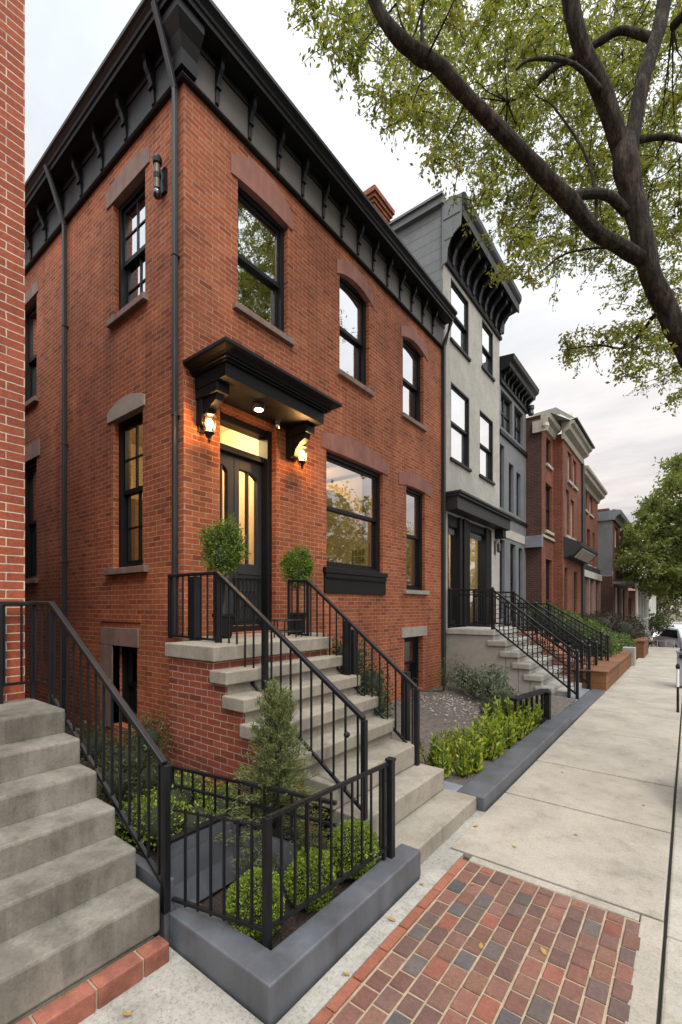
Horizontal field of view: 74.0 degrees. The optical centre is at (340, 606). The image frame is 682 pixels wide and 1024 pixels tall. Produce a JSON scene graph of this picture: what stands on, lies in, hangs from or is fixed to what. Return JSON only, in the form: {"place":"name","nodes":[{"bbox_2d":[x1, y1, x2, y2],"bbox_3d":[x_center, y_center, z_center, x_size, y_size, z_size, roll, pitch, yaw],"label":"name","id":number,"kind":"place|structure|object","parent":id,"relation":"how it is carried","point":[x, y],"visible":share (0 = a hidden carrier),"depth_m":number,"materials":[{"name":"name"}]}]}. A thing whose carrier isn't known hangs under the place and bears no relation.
{"place":"outdoors","nodes":[
{"label":"outdoors","id":0,"kind":"place"},
{"bbox_2d":[65,725,156,792],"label":"alley ground","id":1,"kind":"structure","parent":0,"point":[67,731],"depth_m":4.88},
{"bbox_2d":[0,0,24,700],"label":"neighbour house","id":2,"kind":"structure","parent":1,"relation":"on","point":[12,300],"depth_m":3.10,"materials":[{"name":"brick"}]},
{"bbox_2d":[78,935,262,1023],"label":"forecourt paving","id":3,"kind":"structure","parent":0,"point":[177,988],"depth_m":1.89,"materials":[{"name":"concrete"}]},
{"bbox_2d":[0,698,159,1023],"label":"front stairs","id":4,"kind":"structure","parent":3,"relation":"on","point":[79,902],"depth_m":2.13,"materials":[{"name":"concrete"}]},
{"bbox_2d":[0,601,29,703],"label":"landing railing","id":5,"kind":"object","parent":4,"relation":"on","point":[3,604],"visible":1,"depth_m":3.00,"materials":[{"name":"black metal"}]},
{"bbox_2d":[30,601,170,914],"bbox_3d":[-1.506,0.732,2.693,1.619,1.544,0.039,0,0,36],"label":"stair railing","id":6,"kind":"object","parent":4,"relation":"on","point":[161,870],"visible":0.93,"depth_m":2.52,"materials":[{"name":"black metal"}]},
{"bbox_2d":[15,935,168,1023],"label":"brick edging","id":7,"kind":"object","parent":3,"relation":"on","point":[79,1003],"visible":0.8,"depth_m":1.89,"materials":[{"name":"brick"}]},
{"bbox_2d":[96,789,420,1023],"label":"corner planter","id":8,"kind":"object","parent":3,"relation":"on","point":[262,983],"visible":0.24,"depth_m":2.19,"materials":[{"name":"stone"}]},
{"bbox_2d":[75,708,177,814],"bbox_3d":[-1.617,1.155,3.342,1.090,0.711,0.778,0,0,70],"label":"dark shrub","id":9,"kind":"object","parent":8,"relation":"in","point":[154,735],"visible":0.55,"depth_m":3.26,"materials":[{"name":"green plant"}]},
{"bbox_2d":[115,770,244,850],"bbox_3d":[-1.018,1.294,2.935,0.762,0.369,0.864,0,0,38],"label":"boxwood hedge","id":10,"kind":"object","parent":8,"relation":"in","point":[180,800],"visible":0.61,"depth_m":2.77,"materials":[{"name":"green plant"}]},
{"bbox_2d":[171,756,395,949],"bbox_3d":[-0.436,1.281,2.430,1.454,0.738,0.829,0,0,7],"label":"planter fence","id":11,"kind":"object","parent":8,"relation":"on","point":[386,769],"visible":0.76,"depth_m":2.27,"materials":[{"name":"black metal"}]},
{"bbox_2d":[199,830,369,948],"bbox_3d":[-0.999,1.620,3.161,2.560,0.028,1.210,0,0,38],"label":"mulch bed","id":12,"kind":"object","parent":8,"relation":"in","point":[291,925],"visible":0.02,"depth_m":2.44,"materials":[{"name":"brown soil"}]},
{"bbox_2d":[226,866,285,942],"bbox_3d":[-0.420,1.468,2.229,0.312,0.356,0.306,0,0,38],"label":"boxwood","id":13,"kind":"object","parent":12,"relation":"on","point":[244,898],"visible":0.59,"depth_m":2.16,"materials":[{"name":"green plant"}]},
{"bbox_2d":[213,675,333,880],"bbox_3d":[-0.383,1.028,2.762,0.726,1.224,0.764,0,0,38],"label":"juniper","id":14,"kind":"object","parent":12,"relation":"on","point":[272,737],"visible":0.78,"depth_m":2.68,"materials":[{"name":"green plant"}]},
{"bbox_2d":[283,847,336,912],"bbox_3d":[-0.158,1.469,2.444,0.304,0.314,0.282,0,0,38],"label":"boxwood","id":15,"kind":"object","parent":12,"relation":"on","point":[320,903],"visible":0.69,"depth_m":2.38,"materials":[{"name":"green plant"}]},
{"bbox_2d":[327,818,379,879],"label":"boxwood","id":16,"kind":"object","parent":12,"relation":"on","point":[359,873],"visible":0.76,"depth_m":2.63,"materials":[{"name":"green plant"}]},
{"bbox_2d":[25,0,457,763],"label":"brick house","id":17,"kind":"structure","parent":0,"point":[261,286],"depth_m":5.60,"materials":[{"name":"red brick"}]},
{"bbox_2d":[25,279,38,410],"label":"window","id":18,"kind":"structure","parent":17,"relation":"in","point":[31,398],"depth_m":7.29,"materials":[{"name":"glass"}]},
{"bbox_2d":[25,439,39,583],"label":"window","id":19,"kind":"structure","parent":17,"relation":"in","point":[32,451],"depth_m":7.31,"materials":[{"name":"black glass"}]},
{"bbox_2d":[100,627,138,726],"bbox_3d":[-2.542,0.850,5.394,0.890,1.200,0.236,0,0,38],"label":"window","id":20,"kind":"structure","parent":17,"relation":"in","point":[128,638],"depth_m":5.46,"materials":[{"name":"black glass"}]},
{"bbox_2d":[104,393,148,575],"bbox_3d":[-2.419,-1.398,5.249,0.920,2.045,0.235,0,0,38],"label":"window","id":21,"kind":"structure","parent":17,"relation":"in","point":[127,412],"depth_m":5.36,"materials":[{"name":"black paint"}]},
{"bbox_2d":[106,145,149,328],"bbox_3d":[-2.415,-4.203,5.246,0.970,1.735,0.235,0,0,38],"label":"window","id":22,"kind":"structure","parent":17,"relation":"in","point":[127,192],"depth_m":5.31,"materials":[{"name":"glass"}]},
{"bbox_2d":[152,153,166,199],"bbox_3d":[-1.887,-4.428,4.678,0.120,0.444,0.129,0,0,38],"label":"wall light","id":23,"kind":"object","parent":17,"relation":"attached to","point":[160,184],"visible":1,"depth_m":4.65,"materials":[{"name":"black metal"}]},
{"bbox_2d":[198,411,216,442],"bbox_3d":[-1.371,-1.859,4.609,0.257,0.398,0.139,0,0,38],"label":"wall lantern","id":24,"kind":"object","parent":17,"relation":"attached to","point":[209,424],"depth_m":4.56,"materials":[{"name":"black metal"}]},
{"bbox_2d":[220,452,233,624],"bbox_3d":[-1.353,-0.763,5.157,0.082,1.965,0.280,0,0,38],"label":"door","id":25,"kind":"structure","parent":17,"relation":"in","point":[226,461],"depth_m":5.20,"materials":[{"name":"grey paint"}]},
{"bbox_2d":[232,457,260,624],"bbox_3d":[-1.131,-0.763,5.409,0.127,1.965,0.470,0,0,38],"label":"door","id":26,"kind":"structure","parent":17,"relation":"in","point":[247,578],"depth_m":5.44,"materials":[{"name":"grey paint"}]},
{"bbox_2d":[230,154,294,346],"bbox_3d":[-0.967,-4.233,5.402,0.235,1.875,0.980,0,0,38],"label":"window","id":27,"kind":"structure","parent":17,"relation":"in","point":[264,213],"depth_m":5.44,"materials":[{"name":"glass"}]},
{"bbox_2d":[293,445,307,469],"bbox_3d":[-0.525,-1.919,5.706,0.257,0.398,0.139,0,0,38],"label":"wall lantern","id":28,"kind":"object","parent":17,"relation":"attached to","point":[301,461],"depth_m":5.66,"materials":[{"name":"black metal"}]},
{"bbox_2d":[321,433,388,572],"bbox_3d":[0.189,-1.530,6.935,0.196,1.960,1.740,0,0,38],"label":"window","id":29,"kind":"structure","parent":17,"relation":"in","point":[345,452],"depth_m":7.03,"materials":[{"name":"black paint"}]},
{"bbox_2d":[337,259,373,396],"bbox_3d":[0.171,-4.222,6.880,0.235,1.795,0.930,0,0,38],"label":"window","id":30,"kind":"structure","parent":17,"relation":"in","point":[355,291],"depth_m":6.96,"materials":[{"name":"glass"}]},
{"bbox_2d":[349,543,368,565],"bbox_3d":[0.413,-1.150,10.369,0.520,0.560,0.056,0,0,38],"label":"framed picture","id":31,"kind":"object","parent":17,"relation":"attached to","point":[358,554],"visible":0.92,"depth_m":10.33,"materials":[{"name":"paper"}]},
{"bbox_2d":[401,626,426,688],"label":"window","id":32,"kind":"structure","parent":17,"relation":"in","point":[409,634],"depth_m":8.59,"materials":[{"name":"black paint"}]},
{"bbox_2d":[401,326,427,431],"bbox_3d":[1.303,-4.192,8.349,0.235,1.735,1.020,0,0,38],"label":"window","id":33,"kind":"structure","parent":17,"relation":"in","point":[414,347],"depth_m":8.43,"materials":[{"name":"glass"}]},
{"bbox_2d":[398,471,431,594],"bbox_3d":[1.328,-1.337,8.381,0.235,2.225,1.260,0,0,38],"label":"window","id":34,"kind":"structure","parent":17,"relation":"in","point":[407,478],"depth_m":8.64,"materials":[{"name":"black paint"}]},
{"bbox_2d":[25,0,681,610],"label":"sky","id":35,"kind":"structure","parent":0,"point":[67,41],"materials":[{"name":"white"}]},
{"bbox_2d":[284,0,681,416],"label":"street tree","id":36,"kind":"object","parent":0,"point":[631,165],"visible":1,"depth_m":4.43,"materials":[{"name":"green plant"}]},
{"bbox_2d":[384,649,592,785],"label":"garden soil","id":37,"kind":"structure","parent":0,"point":[430,722],"depth_m":6.67,"materials":[{"name":"grey gravel"}]},
{"bbox_2d":[327,635,397,717],"bbox_3d":[0.324,0.995,5.958,1.069,1.318,1.579,0,0,38],"label":"ivy shrub","id":38,"kind":"object","parent":37,"relation":"on","point":[368,681],"visible":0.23,"depth_m":5.93,"materials":[{"name":"green plant"}]},
{"bbox_2d":[400,655,456,692],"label":"dry shrub","id":39,"kind":"object","parent":37,"relation":"on","point":[446,681],"visible":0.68,"depth_m":8.59,"materials":[{"name":"green plant"}]},
{"bbox_2d":[420,733,440,766],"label":"bedding plant","id":40,"kind":"object","parent":37,"relation":"on","point":[433,753],"visible":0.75,"depth_m":4.38,"materials":[{"name":"green plant"}]},
{"bbox_2d":[432,739,450,778],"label":"bedding plant","id":41,"kind":"object","parent":37,"relation":"on","point":[445,762],"visible":0.92,"depth_m":4.20,"materials":[{"name":"green plant"}]},
{"bbox_2d":[392,690,493,738],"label":"white pebbles","id":42,"kind":"object","parent":37,"relation":"on","point":[454,708],"visible":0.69,"depth_m":7.29,"materials":[{"name":"grey gravel"}]},
{"bbox_2d":[435,738,456,769],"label":"bedding plant","id":43,"kind":"object","parent":37,"relation":"on","point":[449,751],"visible":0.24,"depth_m":4.42,"materials":[{"name":"green plant"}]},
{"bbox_2d":[434,729,458,755],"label":"bedding plant","id":44,"kind":"object","parent":37,"relation":"on","point":[449,737],"visible":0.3,"depth_m":4.60,"materials":[{"name":"green plant"}]},
{"bbox_2d":[447,725,466,753],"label":"bedding plant","id":45,"kind":"object","parent":37,"relation":"on","point":[464,731],"visible":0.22,"depth_m":4.89,"materials":[{"name":"green plant"}]},
{"bbox_2d":[450,739,477,778],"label":"bedding plant","id":46,"kind":"object","parent":37,"relation":"on","point":[462,759],"visible":0.95,"depth_m":4.24,"materials":[{"name":"green plant"}]},
{"bbox_2d":[448,661,487,700],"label":"shrub","id":47,"kind":"object","parent":37,"relation":"on","point":[468,681],"visible":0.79,"depth_m":8.12,"materials":[{"name":"green plant"}]},
{"bbox_2d":[454,722,484,764],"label":"bedding plant","id":48,"kind":"object","parent":37,"relation":"on","point":[473,727],"visible":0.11,"depth_m":4.51,"materials":[{"name":"green plant"}]},
{"bbox_2d":[459,728,485,773],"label":"bedding plant","id":49,"kind":"object","parent":37,"relation":"on","point":[477,757],"visible":0.71,"depth_m":4.33,"materials":[{"name":"green plant"}]},
{"bbox_2d":[476,715,501,760],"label":"bedding plant","id":50,"kind":"object","parent":37,"relation":"on","point":[487,754],"visible":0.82,"depth_m":4.72,"materials":[{"name":"green plant"}]},
{"bbox_2d":[485,722,504,756],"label":"bedding plant","id":51,"kind":"object","parent":37,"relation":"on","point":[501,746],"visible":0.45,"depth_m":4.77,"materials":[{"name":"green plant"}]},
{"bbox_2d":[483,703,507,733],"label":"bedding plant","id":52,"kind":"object","parent":37,"relation":"on","point":[501,722],"visible":0.3,"depth_m":5.29,"materials":[{"name":"green plant"}]},
{"bbox_2d":[473,661,518,703],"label":"shrub","id":53,"kind":"object","parent":37,"relation":"on","point":[494,687],"visible":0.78,"depth_m":7.26,"materials":[{"name":"green plant"}]},
{"bbox_2d":[486,716,507,747],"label":"bedding plant","id":54,"kind":"object","parent":37,"relation":"on","point":[506,727],"visible":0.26,"depth_m":4.99,"materials":[{"name":"green plant"}]},
{"bbox_2d":[477,693,518,718],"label":"shrub","id":55,"kind":"object","parent":37,"relation":"on","point":[503,707],"visible":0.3,"depth_m":6.36,"materials":[{"name":"green plant"}]},
{"bbox_2d":[492,697,513,722],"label":"bedding plant","id":56,"kind":"object","parent":37,"relation":"on","point":[497,703],"visible":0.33,"depth_m":5.74,"materials":[{"name":"green plant"}]},
{"bbox_2d":[493,710,517,748],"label":"bedding plant","id":57,"kind":"object","parent":37,"relation":"on","point":[510,737],"visible":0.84,"depth_m":5.07,"materials":[{"name":"green plant"}]},
{"bbox_2d":[446,626,581,696],"bbox_3d":[3.575,1.100,9.310,2.298,1.300,1.765,0,0,38],"label":"stoop","id":58,"kind":"object","parent":37,"relation":"on","point":[470,646],"visible":0.61,"depth_m":8.84,"materials":[{"name":"grey paint"}]},
{"bbox_2d":[448,587,578,698],"bbox_3d":[3.204,0.630,8.666,2.460,2.040,0.080,0,0,38],"label":"scrolled railing","id":59,"kind":"object","parent":58,"relation":"on","point":[568,686],"visible":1,"depth_m":8.49,"materials":[{"name":"black metal"}]},
{"bbox_2d":[474,590,590,689],"bbox_3d":[4.007,0.630,9.725,2.440,2.040,0.080,0,0,38],"label":"scrolled railing","id":60,"kind":"object","parent":58,"relation":"on","point":[514,599],"visible":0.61,"depth_m":9.55,"materials":[{"name":"black metal"}]},
{"bbox_2d":[499,353,542,628],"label":"grey house","id":61,"kind":"structure","parent":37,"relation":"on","point":[518,390],"depth_m":13.04,"materials":[{"name":"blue paint"}]},
{"bbox_2d":[500,540,501,618],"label":"window","id":62,"kind":"structure","parent":61,"relation":"in","point":[500,540],"depth_m":12.43,"materials":[{"name":"black paint"}]},
{"bbox_2d":[501,394,509,433],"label":"window","id":63,"kind":"structure","parent":61,"relation":"in","point":[505,405],"depth_m":12.81,"materials":[{"name":"black paint"}]},
{"bbox_2d":[509,466,510,511],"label":"window","id":64,"kind":"structure","parent":61,"relation":"in","point":[509,466],"depth_m":13.05,"materials":[{"name":"black paint"}]},
{"bbox_2d":[510,545,512,618],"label":"window","id":65,"kind":"structure","parent":61,"relation":"in","point":[511,546],"depth_m":13.20,"materials":[{"name":"black paint"}]},
{"bbox_2d":[514,408,519,443],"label":"window","id":66,"kind":"structure","parent":61,"relation":"in","point":[516,415],"depth_m":13.64,"materials":[{"name":"black glass"}]},
{"bbox_2d":[515,710,531,739],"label":"bedding plant","id":67,"kind":"object","parent":37,"relation":"on","point":[521,734],"visible":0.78,"depth_m":5.42,"materials":[{"name":"green plant"}]},
{"bbox_2d":[444,688,604,811],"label":"garden curb","id":68,"kind":"structure","parent":37,"relation":"on","point":[489,786],"depth_m":4.67,"materials":[{"name":"stone"}]},
{"bbox_2d":[517,702,536,735],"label":"bedding plant","id":69,"kind":"object","parent":37,"relation":"on","point":[531,722],"visible":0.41,"depth_m":5.63,"materials":[{"name":"green plant"}]},
{"bbox_2d":[510,688,550,728],"bbox_3d":[2.500,1.375,5.928,1.019,0.490,0.118,0,0,-42],"label":"fence","id":70,"kind":"object","parent":37,"relation":"on","point":[546,698],"visible":0.77,"depth_m":5.99,"materials":[{"name":"black metal"}]},
{"bbox_2d":[534,703,543,726],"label":"bedding plant","id":71,"kind":"object","parent":37,"relation":"on","point":[537,719],"visible":0.34,"depth_m":5.93,"materials":[{"name":"green plant"}]},
{"bbox_2d":[525,600,635,656],"bbox_3d":[7.082,0.695,13.247,2.344,1.757,5.244,0,0,38],"label":"green hedge","id":72,"kind":"object","parent":37,"relation":"on","point":[617,641],"visible":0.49,"depth_m":11.84,"materials":[{"name":"green plant"}]},
{"bbox_2d":[578,610,650,640],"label":"brown hedge","id":73,"kind":"object","parent":37,"relation":"on","point":[633,626],"visible":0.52,"depth_m":15.59,"materials":[{"name":"green plant"}]},
{"bbox_2d":[451,647,681,922],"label":"sidewalk","id":74,"kind":"structure","parent":0,"point":[601,790],"depth_m":3.75,"materials":[{"name":"concrete"}]},
{"bbox_2d":[571,647,635,690],"bbox_3d":[6.512,1.430,11.027,0.740,0.560,5.180,0,0,38],"label":"timber planter","id":75,"kind":"object","parent":74,"relation":"on","point":[606,675],"visible":0.56,"depth_m":9.67,"materials":[{"name":"brown wood"}]},
{"bbox_2d":[631,637,649,658],"bbox_3d":[10.059,1.400,15.477,0.710,0.620,2.060,0,0,38],"label":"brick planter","id":76,"kind":"object","parent":74,"relation":"on","point":[641,644],"visible":0.37,"depth_m":14.59,"materials":[{"name":"orange brick"}]},
{"bbox_2d":[676,663,679,712],"bbox_3d":[5.257,1.270,7.058,0.060,0.760,0.057,0,0,38],"label":"marker post","id":77,"kind":"object","parent":74,"relation":"on","point":[677,685],"visible":1,"depth_m":7.05,"materials":[{"name":"black metal"}]},
{"bbox_2d":[676,647,681,686],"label":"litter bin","id":78,"kind":"object","parent":74,"relation":"on","point":[679,656],"visible":0.85,"depth_m":9.16,"materials":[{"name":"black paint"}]},
{"bbox_2d":[463,704,681,1023],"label":"paving bed","id":79,"kind":"object","parent":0,"point":[664,935],"depth_m":2.61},
{"bbox_2d":[309,858,640,1023],"bbox_3d":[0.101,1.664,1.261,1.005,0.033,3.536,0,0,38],"label":"brick pavers","id":80,"kind":"object","parent":79,"relation":"on","point":[462,1003],"visible":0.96,"depth_m":2.10,"materials":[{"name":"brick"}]},
{"bbox_2d":[469,856,663,1023],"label":"sidewalk border","id":81,"kind":"object","parent":79,"relation":"on","point":[643,1001],"visible":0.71,"depth_m":2.17,"materials":[{"name":"concrete"}]},
{"bbox_2d":[614,452,681,606],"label":"bushy tree","id":82,"kind":"object","parent":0,"point":[656,552],"visible":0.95,"depth_m":19.87,"materials":[{"name":"green plant"}]},
{"bbox_2d":[636,611,681,659],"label":"ground","id":83,"kind":"structure","parent":0,"point":[672,615],"depth_m":127.04,"materials":[{"name":"grey concrete"}]},
{"bbox_2d":[165,632,475,864],"bbox_3d":[-0.244,1.038,4.082,2.628,1.464,1.930,0,0,38],"label":"stoop","id":84,"kind":"object","parent":83,"relation":"on","point":[213,693],"visible":0.6,"depth_m":3.55,"materials":[{"name":"brick"}]},
{"bbox_2d":[197,513,250,638],"bbox_3d":[-1.143,-0.300,4.389,0.492,1.212,0.525,0,0,38],"label":"topiary","id":85,"kind":"object","parent":84,"relation":"on","point":[223,541],"visible":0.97,"depth_m":4.30,"materials":[{"name":"green plant"}]},
{"bbox_2d":[167,571,367,820],"bbox_3d":[-0.751,0.530,3.623,2.329,1.680,0.089,0,0,40],"label":"stair railing","id":86,"kind":"object","parent":84,"relation":"on","point":[194,607],"visible":0.9,"depth_m":3.46,"materials":[{"name":"black metal"}]},
{"bbox_2d":[271,619,301,637],"bbox_3d":[-0.546,0.217,4.535,0.274,0.175,0.354,0,0,38],"label":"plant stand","id":87,"kind":"object","parent":84,"relation":"on","point":[284,631],"visible":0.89,"depth_m":4.48,"materials":[{"name":"black metal"}]},
{"bbox_2d":[277,542,315,632],"bbox_3d":[-0.498,-0.218,5.181,0.455,1.048,0.481,0,0,38],"label":"topiary","id":88,"kind":"object","parent":84,"relation":"on","point":[296,564],"visible":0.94,"depth_m":5.09,"materials":[{"name":"green plant"}]},
{"bbox_2d":[287,579,419,765],"bbox_3d":[0.102,0.680,4.444,1.564,1.940,0.215,0,0,38],"label":"stair railing","id":89,"kind":"object","parent":84,"relation":"on","point":[349,651],"visible":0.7,"depth_m":4.29,"materials":[{"name":"black metal"}]},
{"bbox_2d":[276,810,484,1023],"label":"rough border","id":90,"kind":"object","parent":83,"relation":"on","point":[436,866],"visible":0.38,"depth_m":2.27,"materials":[{"name":"concrete"}]},
{"bbox_2d":[389,190,521,685],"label":"stucco house","id":91,"kind":"structure","parent":83,"relation":"on","point":[453,262],"depth_m":10.21,"materials":[{"name":"paint"}]},
{"bbox_2d":[450,279,470,361],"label":"window","id":92,"kind":"structure","parent":91,"relation":"in","point":[459,329],"depth_m":10.10,"materials":[{"name":"glass"}]},
{"bbox_2d":[450,382,471,471],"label":"window","id":93,"kind":"structure","parent":91,"relation":"in","point":[459,401],"depth_m":10.11,"materials":[{"name":"grey glass"}]},
{"bbox_2d":[479,410,494,485],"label":"window","id":94,"kind":"structure","parent":91,"relation":"in","point":[486,425],"depth_m":11.41,"materials":[{"name":"grey glass"}]},
{"bbox_2d":[481,320,494,381],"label":"window","id":95,"kind":"structure","parent":91,"relation":"in","point":[487,336],"depth_m":11.46,"materials":[{"name":"glass"}]},
{"bbox_2d":[519,630,585,675],"bbox_3d":[4.696,1.175,10.962,2.058,1.150,1.300,0,0,38],"label":"stoop","id":96,"kind":"object","parent":83,"relation":"on","point":[555,662],"visible":0.09,"depth_m":10.26,"materials":[{"name":"brick"}]},
{"bbox_2d":[504,601,597,665],"bbox_3d":[4.700,0.651,10.264,2.000,1.582,0.080,0,0,38],"label":"scrolled railing","id":97,"kind":"object","parent":96,"relation":"on","point":[580,638],"visible":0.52,"depth_m":10.07,"materials":[{"name":"black metal"}]},
{"bbox_2d":[517,602,609,660],"bbox_3d":[5.403,0.606,11.112,2.080,1.493,0.080,0,0,38],"label":"scrolled railing","id":98,"kind":"object","parent":96,"relation":"on","point":[606,636],"visible":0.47,"depth_m":10.80,"materials":[{"name":"black metal"}]},
{"bbox_2d":[526,407,597,648],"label":"bay house","id":99,"kind":"structure","parent":83,"relation":"on","point":[560,559],"depth_m":14.81,"materials":[{"name":"brick"}]},
{"bbox_2d":[546,560,548,605],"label":"window","id":100,"kind":"structure","parent":99,"relation":"in","point":[547,562],"depth_m":14.78,"materials":[{"name":"black paint"}]},
{"bbox_2d":[545,485,554,535],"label":"window","id":101,"kind":"structure","parent":99,"relation":"in","point":[547,531],"depth_m":14.76,"materials":[{"name":"black paint"}]},
{"bbox_2d":[584,465,607,616],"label":"brick shop house","id":102,"kind":"structure","parent":83,"relation":"on","point":[595,492],"depth_m":19.93,"materials":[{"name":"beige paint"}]},
{"bbox_2d":[598,508,649,635],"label":"porch house","id":103,"kind":"structure","parent":83,"relation":"on","point":[614,595],"depth_m":21.40,"materials":[{"name":"brick"}]},
{"bbox_2d":[628,588,655,645],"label":"red house","id":104,"kind":"structure","parent":83,"relation":"on","point":[631,601],"depth_m":30.38,"materials":[{"name":"brick"}]},
{"bbox_2d":[631,590,674,647],"bbox_3d":[18.656,0.882,27.968,3.308,4.183,3.224,0,0,38],"label":"dark tree","id":105,"kind":"object","parent":83,"relation":"on","point":[654,624],"visible":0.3,"depth_m":27.00,"materials":[{"name":"green plant"}]},
{"bbox_2d":[648,594,681,630],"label":"olive tree","id":106,"kind":"object","parent":83,"relation":"on","point":[667,610],"visible":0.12,"depth_m":41.15,"materials":[{"name":"green plant"}]},
{"bbox_2d":[661,720,681,1023],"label":"kerb","id":107,"kind":"structure","parent":83,"relation":"on","point":[671,1011],"depth_m":2.29,"materials":[{"name":"concrete"}]},
{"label":"cross street","id":108,"kind":"structure","parent":0,"visible":0},
{"bbox_2d":[653,627,681,647],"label":"parked car","id":109,"kind":"object","parent":108,"relation":"on","point":[671,634],"visible":0.49,"depth_m":26.07,"materials":[{"name":"white paint"}]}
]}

